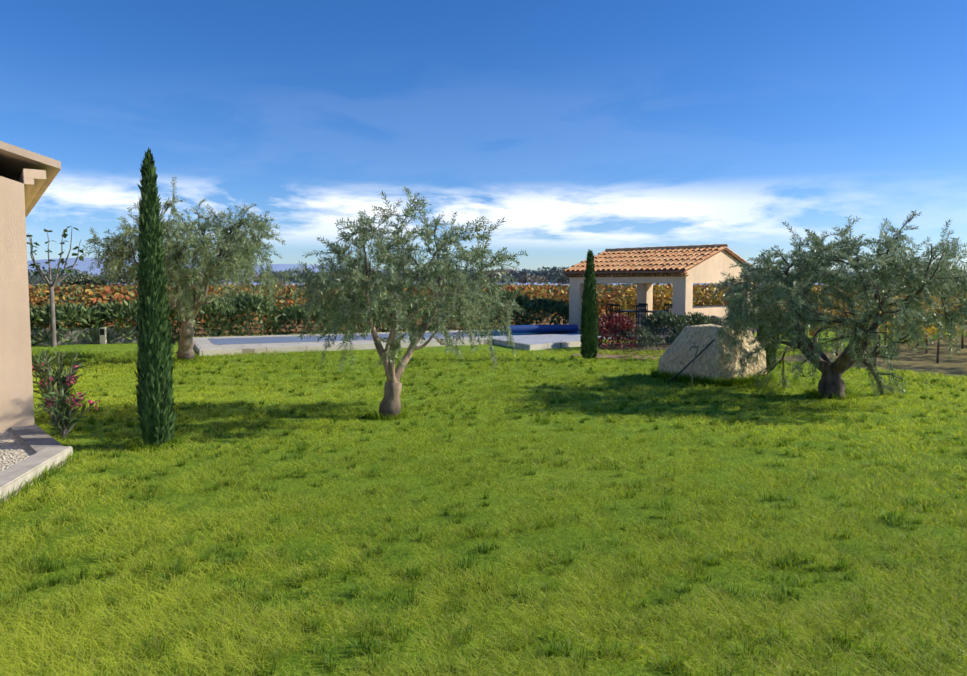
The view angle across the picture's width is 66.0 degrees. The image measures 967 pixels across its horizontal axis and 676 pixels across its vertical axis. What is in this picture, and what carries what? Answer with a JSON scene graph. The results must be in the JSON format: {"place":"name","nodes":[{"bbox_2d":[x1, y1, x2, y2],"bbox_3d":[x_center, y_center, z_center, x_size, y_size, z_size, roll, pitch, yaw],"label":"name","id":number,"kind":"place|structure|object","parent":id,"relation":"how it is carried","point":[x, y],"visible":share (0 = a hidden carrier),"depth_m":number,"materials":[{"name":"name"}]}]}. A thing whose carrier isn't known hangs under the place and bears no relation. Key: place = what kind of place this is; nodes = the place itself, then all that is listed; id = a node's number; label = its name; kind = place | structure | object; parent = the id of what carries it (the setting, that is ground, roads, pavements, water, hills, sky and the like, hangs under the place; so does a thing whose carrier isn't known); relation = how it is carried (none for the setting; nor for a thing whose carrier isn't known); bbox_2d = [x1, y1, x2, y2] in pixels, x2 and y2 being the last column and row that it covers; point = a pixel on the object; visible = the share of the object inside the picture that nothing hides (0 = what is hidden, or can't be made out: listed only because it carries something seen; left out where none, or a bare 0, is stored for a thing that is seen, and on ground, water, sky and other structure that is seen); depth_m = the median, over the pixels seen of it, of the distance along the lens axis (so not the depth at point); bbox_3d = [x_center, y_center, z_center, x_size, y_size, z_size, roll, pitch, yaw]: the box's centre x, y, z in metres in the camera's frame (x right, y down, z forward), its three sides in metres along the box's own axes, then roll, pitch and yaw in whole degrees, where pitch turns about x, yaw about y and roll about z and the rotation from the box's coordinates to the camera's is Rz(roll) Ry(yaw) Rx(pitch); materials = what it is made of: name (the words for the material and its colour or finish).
{"place":"outdoors","nodes":[
{"label":"outdoors","id":0,"kind":"place"},
{"bbox_2d":[27,258,824,284],"bbox_3d":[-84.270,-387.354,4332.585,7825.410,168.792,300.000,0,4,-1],"label":"hills","id":1,"kind":"structure","parent":0,"point":[85,264],"depth_m":4371.06,"materials":[{"name":"blue"}]},
{"bbox_2d":[0,322,966,675],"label":"lawn","id":2,"kind":"structure","parent":0,"point":[408,546],"depth_m":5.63,"materials":[{"name":"green plant"}]},
{"bbox_2d":[0,169,45,431],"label":"house walls","id":3,"kind":"structure","parent":2,"relation":"on","point":[16,378],"depth_m":8.46,"materials":[{"name":"paint"}]},
{"bbox_2d":[0,141,60,216],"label":"house roof","id":4,"kind":"structure","parent":3,"relation":"attached to","point":[15,161],"depth_m":8.80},
{"bbox_2d":[0,431,71,502],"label":"gravel bed","id":5,"kind":"object","parent":2,"relation":"on","point":[14,449],"depth_m":7.45,"materials":[{"name":"grey gravel"}]},
{"bbox_2d":[10,424,61,453],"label":"slab","id":6,"kind":"structure","parent":2,"relation":"on","point":[34,439],"depth_m":7.93,"materials":[{"name":"stone"}]},
{"bbox_2d":[0,446,72,501],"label":"long kerb","id":7,"kind":"object","parent":2,"relation":"on","point":[18,473],"visible":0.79,"depth_m":6.50,"materials":[{"name":"concrete"}]},
{"bbox_2d":[0,448,82,507],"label":"kerb grass","id":8,"kind":"structure","parent":2,"relation":"on","point":[51,470],"depth_m":6.43,"materials":[{"name":"green plant"}]},
{"bbox_2d":[26,226,83,346],"bbox_3d":[-11.857,-1.402,20.550,1.425,3.346,1.460,0,4,-1],"label":"young tree","id":9,"kind":"object","parent":2,"relation":"on","point":[50,284],"depth_m":20.48,"materials":[{"name":"grey plant"}]},
{"bbox_2d":[31,346,87,418],"bbox_3d":[-5.212,0.573,9.100,0.742,0.982,0.774,0,4,-1],"label":"oleander shrub","id":10,"kind":"object","parent":2,"relation":"on","point":[37,367],"depth_m":9.01,"materials":[{"name":"green plant"}]},
{"bbox_2d":[31,382,100,437],"bbox_3d":[-4.576,0.807,8.170,0.631,0.652,0.575,0,4,-1],"label":"oleander bush","id":11,"kind":"object","parent":2,"relation":"on","point":[55,395],"depth_m":8.16,"materials":[{"name":"green plant"}]},
{"bbox_2d":[30,327,137,345],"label":"dry stone wall","id":12,"kind":"structure","parent":2,"relation":"on","point":[84,340],"depth_m":21.36,"materials":[{"name":"grey stone"}]},
{"bbox_2d":[99,327,106,343],"bbox_3d":[-10.960,-0.068,21.454,0.160,0.494,0.164,-1,4,-13],"label":"outdoor light post","id":13,"kind":"object","parent":2,"relation":"on","point":[103,335],"visible":0.92,"depth_m":21.38,"materials":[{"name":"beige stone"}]},
{"bbox_2d":[134,147,175,447],"bbox_3d":[-3.434,-0.334,7.705,0.324,3.043,0.350,0,4,-1],"label":"cypress tree","id":14,"kind":"object","parent":2,"relation":"on","point":[155,400],"visible":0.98,"depth_m":7.63,"materials":[{"name":"green plant"}]},
{"bbox_2d":[126,434,186,452],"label":"grass","id":15,"kind":"structure","parent":2,"relation":"on","point":[166,446],"depth_m":7.72,"materials":[{"name":"green plant"}]},
{"bbox_2d":[172,356,202,362],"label":"grass","id":16,"kind":"structure","parent":2,"relation":"on","point":[194,358],"depth_m":16.34,"materials":[{"name":"green plant"}]},
{"bbox_2d":[78,175,302,360],"bbox_3d":[-6.297,-1.385,16.318,4.524,4.089,4.260,0,4,-1],"label":"olive tree","id":17,"kind":"object","parent":2,"relation":"on","point":[187,250],"depth_m":15.68,"materials":[{"name":"green plant"}]},
{"bbox_2d":[29,289,568,344],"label":"hedge shrubs","id":18,"kind":"object","parent":2,"relation":"on","point":[97,315],"visible":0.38,"depth_m":23.11,"materials":[{"name":"green plant"}]},
{"bbox_2d":[362,405,409,420],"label":"grass","id":19,"kind":"structure","parent":2,"relation":"on","point":[405,413],"depth_m":9.48,"materials":[{"name":"green plant"}]},
{"bbox_2d":[193,329,580,355],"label":"pool terrace","id":20,"kind":"structure","parent":2,"relation":"on","point":[204,345],"depth_m":19.72,"materials":[{"name":"grey stone"}]},
{"bbox_2d":[209,332,477,344],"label":"swimming pool","id":21,"kind":"structure","parent":20,"relation":"on","point":[261,340],"depth_m":21.20,"materials":[{"name":"blue liquid"}]},
{"bbox_2d":[459,331,580,335],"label":"pool water","id":22,"kind":"structure","parent":20,"relation":"on","point":[497,333],"depth_m":23.82,"materials":[{"name":"blue liquid"}]},
{"bbox_2d":[504,324,577,332],"bbox_3d":[1.922,-0.310,24.441,2.585,0.257,0.270,-1,4,-17],"label":"pool cover","id":23,"kind":"object","parent":22,"relation":"on","point":[544,328],"visible":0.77,"depth_m":24.33,"materials":[{"name":"blue plastic"}]},
{"bbox_2d":[491,332,608,343],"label":"terrace paving","id":24,"kind":"structure","parent":20,"relation":"on","point":[543,338],"depth_m":21.60,"materials":[{"name":"grey stone"}]},
{"bbox_2d":[291,187,527,418],"bbox_3d":[-1.002,-0.393,9.518,3.074,3.044,2.948,0,4,-1],"label":"olive tree","id":25,"kind":"object","parent":2,"relation":"on","point":[393,271],"depth_m":9.10,"materials":[{"name":"green plant"}]},
{"bbox_2d":[579,249,599,359],"bbox_3d":[2.398,-0.733,16.784,0.444,2.546,0.448,-4,6,-42],"label":"cypress tree","id":26,"kind":"object","parent":2,"relation":"on","point":[589,341],"visible":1,"depth_m":16.67,"materials":[{"name":"green plant"}]},
{"bbox_2d":[571,354,661,360],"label":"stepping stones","id":27,"kind":"object","parent":2,"relation":"on","point":[612,356],"visible":0.44,"depth_m":17.31,"materials":[{"name":"beige stone"}]},
{"bbox_2d":[577,324,756,341],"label":"pool house deck","id":28,"kind":"structure","parent":2,"relation":"on","point":[666,332],"depth_m":24.19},
{"bbox_2d":[606,303,671,327],"bbox_3d":[5.826,-0.808,27.343,2.920,0.870,1.920,4,6,44],"label":"table and chairs","id":29,"kind":"object","parent":28,"relation":"on","point":[646,310],"visible":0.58,"depth_m":27.33,"materials":[{"name":"grey metal"}]},
{"bbox_2d":[569,250,752,332],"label":"pool house","id":30,"kind":"structure","parent":28,"relation":"on","point":[709,270],"depth_m":25.20,"materials":[{"name":"beige paint"}]},
{"bbox_2d":[562,244,750,276],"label":"pool house roof tiles","id":31,"kind":"object","parent":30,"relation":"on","point":[612,258],"visible":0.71,"depth_m":25.55,"materials":[{"name":"orange tile"}]},
{"bbox_2d":[667,305,729,307],"bbox_3d":[7.660,-0.761,26.127,0.750,0.710,3.490,4,6,44],"label":"counter top","id":32,"kind":"object","parent":30,"relation":"on","point":[708,306],"visible":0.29,"depth_m":25.77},
{"bbox_2d":[669,339,714,380],"bbox_3d":[3.549,0.398,12.857,0.832,0.788,0.167,1,4,14],"label":"rod","id":33,"kind":"object","parent":2,"relation":"on","point":[692,360],"visible":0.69,"depth_m":12.82,"materials":[{"name":"black metal"}]},
{"bbox_2d":[689,343,698,384],"bbox_3d":[3.532,0.452,12.526,0.229,0.728,0.073,-2,4,-21],"label":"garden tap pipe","id":34,"kind":"object","parent":2,"relation":"on","point":[694,346],"visible":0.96,"depth_m":12.51,"materials":[{"name":"silver metal"}]},
{"bbox_2d":[658,324,766,381],"bbox_3d":[4.117,0.265,13.398,1.314,1.018,1.390,-3,5,-33],"label":"boulder","id":35,"kind":"object","parent":2,"relation":"on","point":[678,356],"visible":0.56,"depth_m":12.92,"materials":[{"name":"grey stone"}]},
{"bbox_2d":[646,367,778,386],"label":"grass patch","id":36,"kind":"structure","parent":2,"relation":"on","point":[737,380],"depth_m":12.78,"materials":[{"name":"green plant"}]},
{"bbox_2d":[757,325,776,370],"bbox_3d":[5.479,0.010,14.474,0.457,1.392,0.497,0,4,-1],"label":"shrub","id":37,"kind":"object","parent":2,"relation":"on","point":[767,349],"visible":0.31,"depth_m":14.32,"materials":[{"name":"green plant"}]},
{"bbox_2d":[803,386,864,399],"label":"grass","id":38,"kind":"structure","parent":2,"relation":"on","point":[817,393],"depth_m":11.14,"materials":[{"name":"green plant"}]},
{"bbox_2d":[711,210,966,398],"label":"olive tree","id":39,"kind":"object","parent":2,"relation":"on","point":[889,282],"depth_m":10.53,"materials":[{"name":"green plant"}]},
{"bbox_2d":[0,0,966,274],"label":"sky","id":40,"kind":"structure","parent":0,"point":[597,126],"materials":[{"name":"blue"}]},
{"bbox_2d":[34,285,955,346],"bbox_3d":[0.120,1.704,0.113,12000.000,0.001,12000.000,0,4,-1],"label":"ground","id":41,"kind":"structure","parent":0,"point":[201,329],"depth_m":30.58,"materials":[{"name":"green plant"}]},
{"bbox_2d":[28,266,966,285],"bbox_3d":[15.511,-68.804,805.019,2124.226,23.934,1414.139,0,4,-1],"label":"treeline","id":42,"kind":"object","parent":41,"relation":"on","point":[554,275],"visible":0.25,"depth_m":589.26,"materials":[{"name":"green plant"}]},
{"bbox_2d":[597,342,671,356],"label":"plants","id":43,"kind":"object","parent":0,"point":[665,346],"depth_m":19.92,"materials":[{"name":"green plant"}]},
{"bbox_2d":[597,310,726,350],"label":"shrubs","id":44,"kind":"object","parent":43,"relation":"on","point":[609,323],"visible":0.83,"depth_m":20.01,"materials":[{"name":"green plant"}]},
{"bbox_2d":[776,336,966,376],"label":"vineyard soil","id":45,"kind":"structure","parent":0,"point":[955,364],"depth_m":17.04,"materials":[{"name":"brown soil"}]},
{"bbox_2d":[727,288,963,362],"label":"vineyard vines","id":46,"kind":"object","parent":45,"relation":"on","point":[938,349],"visible":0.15,"depth_m":18.45,"materials":[{"name":"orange plant"}]},
{"bbox_2d":[29,282,857,328],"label":"vineyard","id":47,"kind":"object","parent":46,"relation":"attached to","point":[89,295],"visible":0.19,"depth_m":37.58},
{"bbox_2d":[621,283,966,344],"bbox_3d":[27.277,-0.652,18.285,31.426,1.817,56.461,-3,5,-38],"label":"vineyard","id":48,"kind":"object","parent":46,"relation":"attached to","point":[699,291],"visible":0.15,"depth_m":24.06,"materials":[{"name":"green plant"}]},
{"bbox_2d":[757,302,942,367],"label":"fence posts","id":49,"kind":"object","parent":45,"relation":"on","point":[816,339],"visible":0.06,"depth_m":14.98,"materials":[{"name":"brown wood"}]},
{"bbox_2d":[789,300,966,358],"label":"fence wires","id":50,"kind":"object","parent":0,"point":[879,333],"visible":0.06,"depth_m":14.53,"materials":[{"name":"grey metal"}]}
]}

